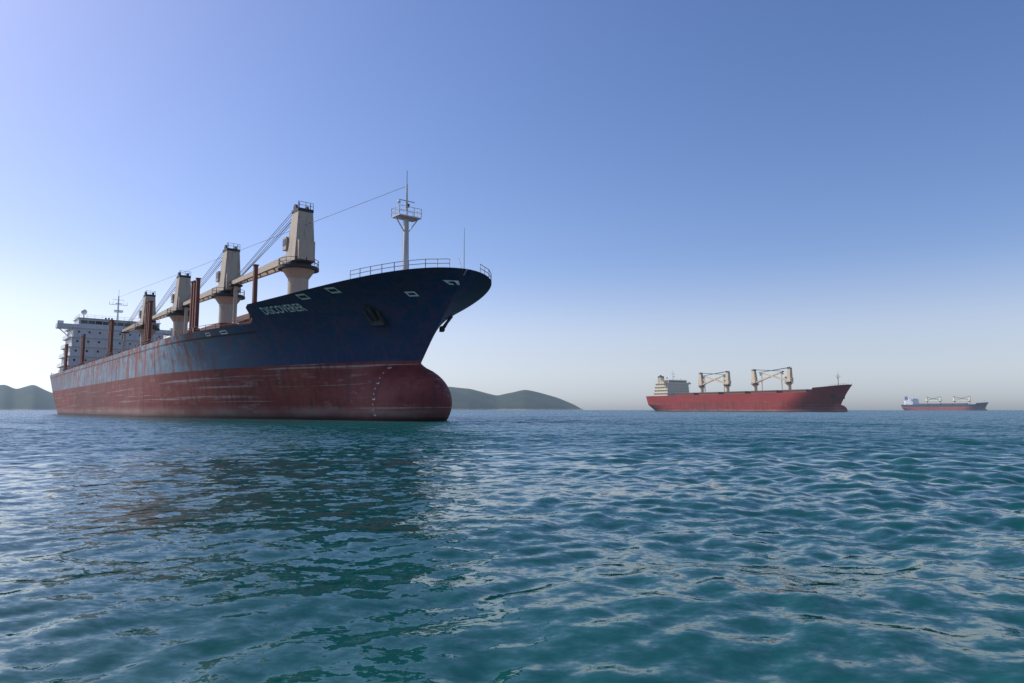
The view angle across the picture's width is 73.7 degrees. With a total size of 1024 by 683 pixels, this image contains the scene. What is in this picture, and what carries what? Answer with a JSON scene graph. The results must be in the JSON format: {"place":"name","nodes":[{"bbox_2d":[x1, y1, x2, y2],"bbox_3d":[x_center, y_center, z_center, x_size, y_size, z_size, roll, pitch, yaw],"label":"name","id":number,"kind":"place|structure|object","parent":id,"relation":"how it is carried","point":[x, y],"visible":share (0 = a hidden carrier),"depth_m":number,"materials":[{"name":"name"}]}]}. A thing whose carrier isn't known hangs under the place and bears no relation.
{"place":"outdoors","nodes":[
{"label":"outdoors","id":0,"kind":"place"},
{"bbox_2d":[0,385,56,409],"bbox_3d":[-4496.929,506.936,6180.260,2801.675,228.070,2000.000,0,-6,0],"label":"island","id":1,"kind":"structure","parent":0,"point":[32,397],"depth_m":5530.18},
{"bbox_2d":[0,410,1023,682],"bbox_3d":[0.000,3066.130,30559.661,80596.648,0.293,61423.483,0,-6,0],"label":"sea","id":2,"kind":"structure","parent":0,"point":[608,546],"depth_m":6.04,"materials":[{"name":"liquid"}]},
{"bbox_2d":[50,183,491,420],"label":"cargo ship","id":3,"kind":"object","parent":2,"relation":"on","point":[353,349],"visible":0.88,"depth_m":87.58,"materials":[{"name":"paint"}]},
{"bbox_2d":[646,367,851,411],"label":"cargo ship","id":4,"kind":"object","parent":2,"relation":"on","point":[672,394],"visible":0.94,"depth_m":540.50,"materials":[{"name":"paint"}]},
{"bbox_2d":[901,396,988,410],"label":"cargo ship","id":5,"kind":"object","parent":2,"relation":"on","point":[911,404],"visible":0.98,"depth_m":1562.39,"materials":[{"name":"paint"}]},
{"bbox_2d":[0,0,1023,409],"label":"sky","id":6,"kind":"structure","parent":0,"point":[646,190],"materials":[{"name":"blue"}]},
{"bbox_2d":[448,387,582,409],"bbox_3d":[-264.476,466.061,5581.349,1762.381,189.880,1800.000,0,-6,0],"label":"island","id":7,"kind":"structure","parent":0,"point":[466,399],"depth_m":5056.25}
]}

